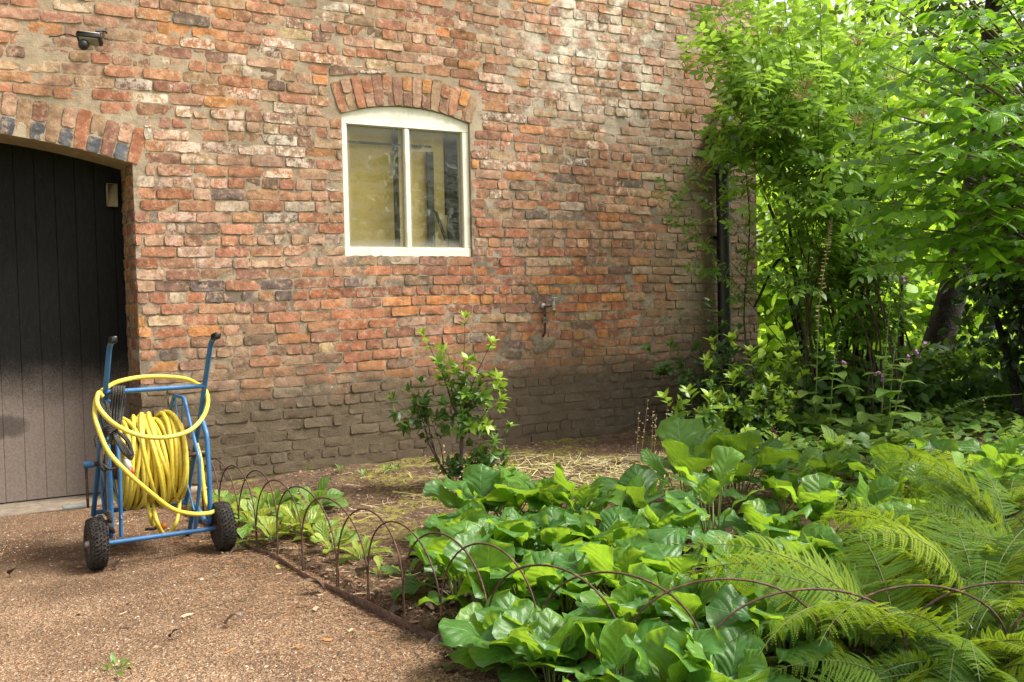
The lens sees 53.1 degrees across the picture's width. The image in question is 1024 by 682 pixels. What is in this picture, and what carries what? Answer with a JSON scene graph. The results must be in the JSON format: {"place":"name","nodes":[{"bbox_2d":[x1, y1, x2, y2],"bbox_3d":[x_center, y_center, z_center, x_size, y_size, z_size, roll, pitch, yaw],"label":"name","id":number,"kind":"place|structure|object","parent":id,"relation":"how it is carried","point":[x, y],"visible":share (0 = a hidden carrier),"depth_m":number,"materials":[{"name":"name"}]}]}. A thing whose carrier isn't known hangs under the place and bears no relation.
{"place":"outdoors","nodes":[
{"label":"outdoors","id":0,"kind":"place"},
{"bbox_2d":[0,492,560,681],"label":"gravel path","id":1,"kind":"structure","parent":0,"point":[61,609],"depth_m":4.14,"materials":[{"name":"beige gravel"}]},
{"bbox_2d":[62,332,236,569],"bbox_3d":[-1.864,0.522,5.197,0.757,1.128,0.788,-3,3,-35],"label":"hose cart","id":2,"kind":"object","parent":1,"relation":"on","point":[220,522],"visible":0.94,"depth_m":5.14,"materials":[{"name":"blue paint"}]},
{"bbox_2d":[93,385,134,533],"bbox_3d":[-1.899,0.571,4.963,0.137,0.709,0.216,-1,3,12],"label":"rope","id":3,"kind":"object","parent":2,"relation":"hanging from","point":[114,410],"visible":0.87,"depth_m":4.92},
{"bbox_2d":[92,374,214,537],"bbox_3d":[-1.799,0.594,5.208,0.563,0.834,0.761,-2,3,-18],"label":"garden hose","id":4,"kind":"object","parent":2,"relation":"on","point":[155,472],"visible":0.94,"depth_m":5.13,"materials":[{"name":"yellow plastic"}]},
{"bbox_2d":[0,476,879,681],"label":"needle litter","id":5,"kind":"object","parent":1,"relation":"on","point":[307,605],"visible":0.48,"depth_m":4.36,"materials":[{"name":"brown plant"}]},
{"bbox_2d":[171,505,1015,681],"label":"edging strip","id":6,"kind":"object","parent":1,"relation":"on","point":[372,608],"visible":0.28,"depth_m":4.18,"materials":[{"name":"metal"}]},
{"bbox_2d":[181,376,1023,681],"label":"garden soil","id":7,"kind":"structure","parent":0,"point":[419,518],"depth_m":6.21,"materials":[{"name":"brown soil"}]},
{"bbox_2d":[230,492,279,538],"bbox_3d":[-1.443,0.941,5.599,0.377,0.183,0.369,0,3,30],"label":"primrose","id":8,"kind":"object","parent":7,"relation":"on","point":[246,510],"visible":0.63,"depth_m":5.61,"materials":[{"name":"green plant"}]},
{"bbox_2d":[236,514,294,543],"bbox_3d":[-1.239,0.974,5.304,0.272,0.168,0.284,0,3,17],"label":"primrose","id":9,"kind":"object","parent":7,"relation":"on","point":[268,523],"visible":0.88,"depth_m":5.29,"materials":[{"name":"green plant"}]},
{"bbox_2d":[268,500,336,533],"bbox_3d":[-1.125,0.947,5.419,0.353,0.174,0.369,-3,3,-29],"label":"primrose","id":10,"kind":"object","parent":7,"relation":"on","point":[288,509],"visible":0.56,"depth_m":5.45,"materials":[{"name":"green plant"}]},
{"bbox_2d":[291,476,348,509],"bbox_3d":[-1.146,0.897,5.964,0.418,0.203,0.330,-1,2,0],"label":"primrose","id":11,"kind":"object","parent":7,"relation":"on","point":[321,490],"visible":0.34,"depth_m":5.95,"materials":[{"name":"green plant"}]},
{"bbox_2d":[311,520,359,553],"bbox_3d":[-0.855,0.964,5.033,0.256,0.142,0.281,-1,2,0],"label":"primrose","id":12,"kind":"object","parent":7,"relation":"on","point":[321,530],"visible":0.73,"depth_m":5.07,"materials":[{"name":"green plant"}]},
{"bbox_2d":[332,535,394,563],"bbox_3d":[-0.704,0.986,4.857,0.299,0.111,0.203,-2,3,-17],"label":"primrose","id":13,"kind":"object","parent":7,"relation":"on","point":[365,543],"visible":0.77,"depth_m":4.83,"materials":[{"name":"green plant"}]},
{"bbox_2d":[385,375,451,479],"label":"shrub","id":14,"kind":"object","parent":7,"relation":"on","point":[419,412],"visible":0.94,"depth_m":6.41,"materials":[{"name":"green plant"}]},
{"bbox_2d":[390,520,504,599],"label":"elephant ear plant","id":15,"kind":"object","parent":7,"relation":"on","point":[435,547],"visible":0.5,"depth_m":4.19,"materials":[{"name":"green plant"}]},
{"bbox_2d":[404,499,493,579],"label":"elephant ear plant","id":16,"kind":"object","parent":7,"relation":"on","point":[473,510],"visible":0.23,"depth_m":4.63,"materials":[{"name":"green plant"}]},
{"bbox_2d":[416,310,509,480],"bbox_3d":[-0.302,0.365,6.380,0.607,1.113,0.425,-1,2,0],"label":"shrub","id":17,"kind":"object","parent":7,"relation":"on","point":[466,420],"visible":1,"depth_m":6.33,"materials":[{"name":"green plant"}]},
{"bbox_2d":[425,419,519,480],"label":"shrub","id":18,"kind":"object","parent":7,"relation":"on","point":[479,455],"visible":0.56,"depth_m":6.41,"materials":[{"name":"green plant"}]},
{"bbox_2d":[423,463,524,516],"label":"elephant ear plant","id":19,"kind":"object","parent":7,"relation":"on","point":[479,478],"visible":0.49,"depth_m":5.21,"materials":[{"name":"green plant"}]},
{"bbox_2d":[426,514,543,584],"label":"elephant ear plant","id":20,"kind":"object","parent":7,"relation":"on","point":[507,523],"visible":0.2,"depth_m":4.43,"materials":[{"name":"green plant"}]},
{"bbox_2d":[415,530,561,609],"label":"elephant ear plant","id":21,"kind":"object","parent":7,"relation":"on","point":[485,555],"visible":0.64,"depth_m":3.84,"materials":[{"name":"green plant"}]},
{"bbox_2d":[456,468,541,516],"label":"elephant ear plant","id":22,"kind":"object","parent":7,"relation":"on","point":[523,477],"visible":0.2,"depth_m":5.25,"materials":[{"name":"green plant"}]},
{"bbox_2d":[438,588,561,669],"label":"elephant ear plant","id":23,"kind":"object","parent":7,"relation":"on","point":[462,627],"visible":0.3,"depth_m":3.45,"materials":[{"name":"green plant"}]},
{"bbox_2d":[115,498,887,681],"bbox_3d":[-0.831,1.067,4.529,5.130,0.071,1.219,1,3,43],"label":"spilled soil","id":24,"kind":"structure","parent":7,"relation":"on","point":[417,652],"depth_m":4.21,"materials":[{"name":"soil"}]},
{"bbox_2d":[439,606,578,670],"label":"elephant ear plant","id":25,"kind":"object","parent":7,"relation":"on","point":[461,655],"visible":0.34,"depth_m":3.35,"materials":[{"name":"green plant"}]},
{"bbox_2d":[451,549,569,605],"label":"elephant ear plant","id":26,"kind":"object","parent":7,"relation":"on","point":[518,577],"visible":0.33,"depth_m":3.85,"materials":[{"name":"green plant"}]},
{"bbox_2d":[486,505,586,564],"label":"elephant ear plant","id":27,"kind":"object","parent":7,"relation":"on","point":[518,533],"visible":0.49,"depth_m":4.48,"materials":[{"name":"green plant"}]},
{"bbox_2d":[480,464,604,520],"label":"elephant ear plant","id":28,"kind":"object","parent":7,"relation":"on","point":[500,493],"visible":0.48,"depth_m":5.03,"materials":[{"name":"green plant"}]},
{"bbox_2d":[473,606,626,681],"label":"elephant ear plant","id":29,"kind":"object","parent":7,"relation":"on","point":[506,673],"visible":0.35,"depth_m":3.35,"materials":[{"name":"green plant"}]},
{"bbox_2d":[501,544,604,612],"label":"elephant ear plant","id":30,"kind":"object","parent":7,"relation":"on","point":[572,590],"visible":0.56,"depth_m":3.85,"materials":[{"name":"green plant"}]},
{"bbox_2d":[468,605,641,681],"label":"elephant ear plant","id":31,"kind":"object","parent":7,"relation":"on","point":[554,631],"visible":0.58,"depth_m":3.34,"materials":[{"name":"green plant"}]},
{"bbox_2d":[514,505,610,554],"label":"elephant ear plant","id":32,"kind":"object","parent":7,"relation":"on","point":[556,537],"visible":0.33,"depth_m":4.43,"materials":[{"name":"green plant"}]},
{"bbox_2d":[282,451,845,528],"bbox_3d":[0.540,0.879,6.529,3.076,0.107,3.284,1,3,35],"label":"cut straw","id":33,"kind":"object","parent":7,"relation":"on","point":[605,462],"visible":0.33,"depth_m":6.99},
{"bbox_2d":[514,462,626,526],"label":"elephant ear plant","id":34,"kind":"object","parent":7,"relation":"on","point":[583,497],"visible":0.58,"depth_m":4.94,"materials":[{"name":"green plant"}]},
{"bbox_2d":[564,505,649,547],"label":"elephant ear plant","id":35,"kind":"object","parent":7,"relation":"on","point":[612,526],"visible":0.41,"depth_m":4.44,"materials":[{"name":"green plant"}]},
{"bbox_2d":[531,617,685,681],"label":"elephant ear plant","id":36,"kind":"object","parent":7,"relation":"on","point":[613,649],"visible":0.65,"depth_m":3.25,"materials":[{"name":"green plant"}]},
{"bbox_2d":[553,530,673,618],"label":"elephant ear plant","id":37,"kind":"object","parent":7,"relation":"on","point":[623,555],"visible":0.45,"depth_m":3.92,"materials":[{"name":"green plant"}]},
{"bbox_2d":[562,562,704,630],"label":"elephant ear plant","id":38,"kind":"object","parent":7,"relation":"on","point":[622,602],"visible":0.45,"depth_m":3.52,"materials":[{"name":"green plant"}]},
{"bbox_2d":[595,502,703,550],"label":"elephant ear plant","id":39,"kind":"object","parent":7,"relation":"on","point":[659,515],"visible":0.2,"depth_m":4.49,"materials":[{"name":"green plant"}]},
{"bbox_2d":[589,463,715,528],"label":"elephant ear plant","id":40,"kind":"object","parent":7,"relation":"on","point":[639,482],"visible":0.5,"depth_m":5.14,"materials":[{"name":"green plant"}]},
{"bbox_2d":[409,533,938,681],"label":"leaf litter","id":41,"kind":"object","parent":7,"relation":"on","point":[436,640],"visible":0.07,"depth_m":3.76,"materials":[{"name":"brown plant"}]},
{"bbox_2d":[622,414,744,511],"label":"elephant ear plant","id":42,"kind":"object","parent":7,"relation":"on","point":[676,435],"visible":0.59,"depth_m":5.31,"materials":[{"name":"green plant"}]},
{"bbox_2d":[599,624,768,681],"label":"elephant ear plant","id":43,"kind":"object","parent":7,"relation":"on","point":[655,662],"visible":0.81,"depth_m":3.16,"materials":[{"name":"green plant"}]},
{"bbox_2d":[624,572,765,627],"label":"elephant ear plant","id":44,"kind":"object","parent":7,"relation":"on","point":[694,599],"visible":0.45,"depth_m":3.52,"materials":[{"name":"green plant"}]},
{"bbox_2d":[638,542,752,579],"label":"elephant ear plant","id":45,"kind":"object","parent":7,"relation":"on","point":[676,561],"visible":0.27,"depth_m":3.93,"materials":[{"name":"green plant"}]},
{"bbox_2d":[654,384,757,453],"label":"shrub","id":46,"kind":"object","parent":7,"relation":"on","point":[716,422],"visible":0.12,"depth_m":7.11,"materials":[{"name":"green plant"}]},
{"bbox_2d":[646,445,787,554],"bbox_3d":[0.896,0.737,4.581,0.672,0.501,0.728,-1,2,0],"label":"elephant ear plant","id":47,"kind":"object","parent":7,"relation":"on","point":[706,489],"visible":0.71,"depth_m":4.56,"materials":[{"name":"green plant"}]},
{"bbox_2d":[640,297,803,419],"bbox_3d":[1.752,0.242,8.712,1.460,1.236,0.488,-2,3,-19],"label":"shrub","id":48,"kind":"object","parent":7,"relation":"on","point":[666,368],"visible":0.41,"depth_m":8.65,"materials":[{"name":"green plant"}]},
{"bbox_2d":[622,578,826,679],"bbox_3d":[0.678,0.974,3.266,0.654,0.446,0.025,-1,2,1],"label":"edging hoop","id":49,"kind":"object","parent":7,"relation":"on","point":[715,579],"visible":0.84,"depth_m":3.25,"materials":[{"name":"metal"}]},
{"bbox_2d":[662,626,801,681],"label":"elephant ear plant","id":50,"kind":"object","parent":7,"relation":"on","point":[744,660],"visible":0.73,"depth_m":3.16,"materials":[{"name":"green plant"}]},
{"bbox_2d":[647,165,837,413],"bbox_3d":[2.010,-0.314,8.587,1.875,2.288,0.561,-3,3,-30],"label":"elder sapling","id":51,"kind":"object","parent":7,"relation":"on","point":[714,269],"visible":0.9,"depth_m":8.43,"materials":[{"name":"green plant"}]},
{"bbox_2d":[694,427,798,508],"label":"elephant ear plant","id":52,"kind":"object","parent":7,"relation":"on","point":[772,452],"visible":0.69,"depth_m":5.47,"materials":[{"name":"green plant"}]},
{"bbox_2d":[691,528,808,577],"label":"elephant ear plant","id":53,"kind":"object","parent":7,"relation":"on","point":[697,534],"visible":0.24,"depth_m":4.05,"materials":[{"name":"green plant"}]},
{"bbox_2d":[700,329,810,441],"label":"shrub","id":54,"kind":"object","parent":7,"relation":"on","point":[750,412],"visible":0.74,"depth_m":7.78,"materials":[{"name":"green plant"}]},
{"bbox_2d":[695,548,818,654],"bbox_3d":[0.835,0.908,3.615,0.517,0.323,0.399,0,3,34],"label":"elephant ear plant","id":55,"kind":"object","parent":7,"relation":"on","point":[749,594],"visible":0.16,"depth_m":3.54,"materials":[{"name":"green plant"}]},
{"bbox_2d":[710,498,815,560],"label":"elephant ear plant","id":56,"kind":"object","parent":7,"relation":"on","point":[756,516],"visible":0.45,"depth_m":4.54,"materials":[{"name":"green plant"}]},
{"bbox_2d":[705,573,859,671],"bbox_3d":[0.915,0.926,3.411,0.465,0.305,0.488,1,3,35],"label":"elephant ear plant","id":57,"kind":"object","parent":7,"relation":"on","point":[726,601],"visible":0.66,"depth_m":3.36,"materials":[{"name":"green plant"}]},
{"bbox_2d":[733,454,843,514],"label":"elephant ear plant","id":58,"kind":"object","parent":7,"relation":"on","point":[771,479],"visible":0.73,"depth_m":5.40,"materials":[{"name":"green plant"}]},
{"bbox_2d":[671,527,936,658],"bbox_3d":[1.058,0.858,3.529,1.033,0.398,1.166,-1,2,0],"label":"fern","id":59,"kind":"object","parent":7,"relation":"on","point":[817,574],"visible":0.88,"depth_m":3.48,"materials":[{"name":"green plant"}]},
{"bbox_2d":[751,522,862,585],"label":"elephant ear plant","id":60,"kind":"object","parent":7,"relation":"on","point":[810,535],"visible":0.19,"depth_m":4.09,"materials":[{"name":"green plant"}]},
{"bbox_2d":[781,218,841,435],"bbox_3d":[2.315,-0.093,7.940,0.494,1.722,0.491,0,3,18],"label":"foxglove","id":61,"kind":"object","parent":7,"relation":"on","point":[801,393],"visible":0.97,"depth_m":7.89,"materials":[{"name":"plant"}]},
{"bbox_2d":[671,0,956,429],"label":"elder tree","id":62,"kind":"object","parent":7,"relation":"on","point":[755,128],"visible":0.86,"depth_m":8.08,"materials":[{"name":"green plant"}]},
{"bbox_2d":[775,472,862,563],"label":"elephant ear plant","id":63,"kind":"object","parent":7,"relation":"on","point":[819,487],"visible":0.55,"depth_m":4.65,"materials":[{"name":"green plant"}]},
{"bbox_2d":[788,445,864,490],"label":"elephant ear plant","id":64,"kind":"object","parent":7,"relation":"on","point":[831,463],"visible":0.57,"depth_m":5.86,"materials":[{"name":"green plant"}]},
{"bbox_2d":[757,257,897,382],"bbox_3d":[3.537,-0.173,12.608,2.376,1.801,1.755,-1,2,0],"label":"background tree","id":65,"kind":"object","parent":7,"relation":"on","point":[776,302],"visible":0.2,"depth_m":12.26,"materials":[{"name":"green plant"}]},
{"bbox_2d":[791,326,863,435],"bbox_3d":[2.376,0.329,7.772,0.560,0.889,0.482,1,3,36],"label":"foxglove","id":66,"kind":"object","parent":7,"relation":"on","point":[831,406],"visible":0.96,"depth_m":7.71,"materials":[{"name":"green plant"}]},
{"bbox_2d":[749,343,944,428],"bbox_3d":[2.913,0.436,8.971,1.603,0.836,1.279,-2,3,-13],"label":"undergrowth shrub","id":67,"kind":"object","parent":7,"relation":"on","point":[856,379],"visible":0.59,"depth_m":8.81,"materials":[{"name":"green plant"}]},
{"bbox_2d":[768,630,931,681],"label":"fern","id":68,"kind":"object","parent":7,"relation":"on","point":[863,659],"visible":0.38,"depth_m":3.20,"materials":[{"name":"green plant"}]},
{"bbox_2d":[803,472,938,553],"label":"elephant ear plant","id":69,"kind":"object","parent":7,"relation":"on","point":[861,491],"visible":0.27,"depth_m":4.67,"materials":[{"name":"green plant"}]},
{"bbox_2d":[731,380,1023,516],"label":"ground cover","id":70,"kind":"object","parent":7,"relation":"on","point":[978,422],"visible":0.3,"depth_m":7.44,"materials":[{"name":"green plant"}]},
{"bbox_2d":[855,254,912,442],"bbox_3d":[2.688,0.098,7.535,0.519,1.465,0.653,1,3,35],"label":"foxglove","id":71,"kind":"object","parent":7,"relation":"on","point":[862,417],"visible":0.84,"depth_m":7.50,"materials":[{"name":"green plant"}]},
{"bbox_2d":[843,443,928,489],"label":"elephant ear plant","id":72,"kind":"object","parent":7,"relation":"on","point":[870,473],"visible":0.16,"depth_m":5.51,"materials":[{"name":"green plant"}]},
{"bbox_2d":[858,326,926,440],"bbox_3d":[2.767,0.322,7.356,0.498,0.852,0.497,-1,2,0],"label":"foxglove","id":73,"kind":"object","parent":7,"relation":"on","point":[915,416],"visible":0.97,"depth_m":7.39,"materials":[{"name":"green plant"}]},
{"bbox_2d":[812,496,972,570],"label":"fern","id":74,"kind":"object","parent":7,"relation":"on","point":[863,508],"visible":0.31,"depth_m":4.11,"materials":[{"name":"green plant"}]},
{"bbox_2d":[769,631,1023,681],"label":"fern","id":75,"kind":"object","parent":7,"relation":"on","point":[855,669],"visible":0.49,"depth_m":3.16,"materials":[{"name":"green plant"}]},
{"bbox_2d":[792,507,1023,621],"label":"fern","id":76,"kind":"object","parent":7,"relation":"on","point":[926,538],"visible":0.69,"depth_m":3.74,"materials":[{"name":"green plant"}]},
{"bbox_2d":[864,436,957,478],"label":"elephant ear plant","id":77,"kind":"object","parent":7,"relation":"on","point":[943,444],"visible":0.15,"depth_m":5.74,"materials":[{"name":"green plant"}]},
{"bbox_2d":[861,498,970,599],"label":"elephant ear plant","id":78,"kind":"object","parent":7,"relation":"on","point":[891,504],"visible":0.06,"depth_m":4.32,"materials":[{"name":"green plant"}]},
{"bbox_2d":[813,0,1023,289],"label":"broadleaf tree","id":79,"kind":"object","parent":7,"relation":"on","point":[991,119],"visible":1,"depth_m":5.55,"materials":[{"name":"green plant"}]},
{"bbox_2d":[816,0,1023,400],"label":"leaning tree","id":80,"kind":"object","parent":7,"relation":"on","point":[945,314],"visible":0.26,"depth_m":9.52,"materials":[{"name":"green plant"}]},
{"bbox_2d":[828,578,1023,681],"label":"fern","id":81,"kind":"object","parent":7,"relation":"on","point":[998,641],"visible":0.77,"depth_m":3.28,"materials":[{"name":"green plant"}]},
{"bbox_2d":[847,625,1007,681],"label":"fern","id":82,"kind":"object","parent":7,"relation":"on","point":[905,674],"visible":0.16,"depth_m":3.20,"materials":[{"name":"green plant"}]},
{"bbox_2d":[836,337,1023,424],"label":"undergrowth shrub","id":83,"kind":"object","parent":7,"relation":"on","point":[972,369],"visible":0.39,"depth_m":9.01,"materials":[{"name":"green plant"}]},
{"bbox_2d":[848,614,1023,681],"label":"fern","id":84,"kind":"object","parent":7,"relation":"on","point":[1004,668],"visible":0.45,"depth_m":3.18,"materials":[{"name":"green plant"}]},
{"bbox_2d":[857,614,1020,681],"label":"fern","id":85,"kind":"object","parent":7,"relation":"on","point":[942,640],"visible":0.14,"depth_m":3.32,"materials":[{"name":"green plant"}]},
{"bbox_2d":[858,606,1023,681],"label":"fern","id":86,"kind":"object","parent":7,"relation":"on","point":[972,677],"visible":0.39,"depth_m":3.27,"materials":[{"name":"green plant"}]},
{"bbox_2d":[865,443,1019,559],"bbox_3d":[1.895,0.705,4.576,0.682,0.462,1.309,0,3,26],"label":"fern","id":87,"kind":"object","parent":7,"relation":"on","point":[967,499],"visible":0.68,"depth_m":4.58,"materials":[{"name":"green plant"}]},
{"bbox_2d":[868,492,1023,595],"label":"fern","id":88,"kind":"object","parent":7,"relation":"on","point":[918,502],"visible":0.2,"depth_m":3.96,"materials":[{"name":"green plant"}]},
{"bbox_2d":[872,544,1023,636],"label":"fern","id":89,"kind":"object","parent":7,"relation":"on","point":[1008,607],"visible":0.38,"depth_m":3.58,"materials":[{"name":"green plant"}]},
{"bbox_2d":[882,502,1023,580],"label":"fern","id":90,"kind":"object","parent":7,"relation":"on","point":[983,534],"visible":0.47,"depth_m":4.00,"materials":[{"name":"green plant"}]},
{"bbox_2d":[885,449,1023,521],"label":"fern","id":91,"kind":"object","parent":7,"relation":"on","point":[1010,490],"visible":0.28,"depth_m":5.18,"materials":[{"name":"green plant"}]},
{"bbox_2d":[914,450,1023,516],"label":"elephant ear plant","id":92,"kind":"object","parent":7,"relation":"on","point":[994,468],"visible":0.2,"depth_m":5.04,"materials":[{"name":"green plant"}]},
{"bbox_2d":[926,329,1023,420],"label":"undergrowth shrub","id":93,"kind":"object","parent":7,"relation":"on","point":[981,348],"visible":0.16,"depth_m":9.19,"materials":[{"name":"green plant"}]},
{"bbox_2d":[929,6,1023,419],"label":"evergreen shrub","id":94,"kind":"object","parent":7,"relation":"on","point":[1010,297],"visible":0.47,"depth_m":8.49,"materials":[{"name":"green plant"}]},
{"bbox_2d":[943,433,1023,481],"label":"elephant ear plant","id":95,"kind":"object","parent":7,"relation":"on","point":[1003,451],"visible":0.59,"depth_m":5.94,"materials":[{"name":"green plant"}]},
{"bbox_2d":[754,0,1023,274],"label":"sky","id":96,"kind":"structure","parent":0,"point":[832,1],"materials":[{"name":"white"}]},
{"label":"ground","id":97,"kind":"structure","parent":0,"visible":0},
{"bbox_2d":[0,0,758,516],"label":"brick building","id":98,"kind":"structure","parent":97,"relation":"on","point":[320,214],"depth_m":7.38,"materials":[{"name":"red brick"}]},
{"bbox_2d":[0,143,129,502],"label":"door","id":99,"kind":"structure","parent":98,"relation":"in","point":[63,292],"depth_m":6.72,"materials":[{"name":"black paint"}]},
{"bbox_2d":[341,107,470,256],"bbox_3d":[-0.796,-1.187,7.695,1.057,1.117,0.084,-3,3,-32],"label":"window","id":100,"kind":"structure","parent":98,"relation":"in","point":[406,119],"depth_m":7.68,"materials":[{"name":"beige paint"}]},
{"bbox_2d":[706,105,746,388],"bbox_3d":[1.969,-0.625,9.226,0.374,3.007,0.240,-3,3,-32],"label":"drainpipe","id":101,"kind":"object","parent":98,"relation":"attached to","point":[724,247],"visible":0.29,"depth_m":9.16,"materials":[{"name":"black metal"}]},
{"bbox_2d":[849,272,1014,379],"bbox_3d":[5.058,-0.011,12.810,2.550,1.706,1.632,-1,2,0],"label":"background tree","id":102,"kind":"object","parent":97,"relation":"on","point":[929,293],"visible":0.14,"depth_m":12.59,"materials":[{"name":"green plant"}]},
{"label":"lawn","id":103,"kind":"structure","parent":0,"visible":0},
{"bbox_2d":[756,155,944,313],"bbox_3d":[4.417,-1.036,14.576,3.364,3.614,2.780,-1,2,0],"label":"background tree","id":104,"kind":"object","parent":103,"relation":"on","point":[759,200],"visible":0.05,"depth_m":14.34,"materials":[{"name":"green plant"}]},
{"bbox_2d":[755,0,1004,232],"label":"background tree","id":105,"kind":"object","parent":103,"relation":"on","point":[858,19],"visible":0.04,"depth_m":17.14,"materials":[{"name":"green plant"}]},
{"bbox_2d":[861,0,1022,227],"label":"background tree","id":106,"kind":"object","parent":103,"relation":"on","point":[935,119],"visible":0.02,"depth_m":18.74,"materials":[{"name":"green plant"}]},
{"bbox_2d":[871,131,1018,351],"bbox_3d":[6.635,-1.376,15.301,4.169,3.793,3.109,-4,3,-45],"label":"background tree","id":107,"kind":"object","parent":103,"relation":"on","point":[934,255],"visible":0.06,"depth_m":15.18,"materials":[{"name":"green plant"}]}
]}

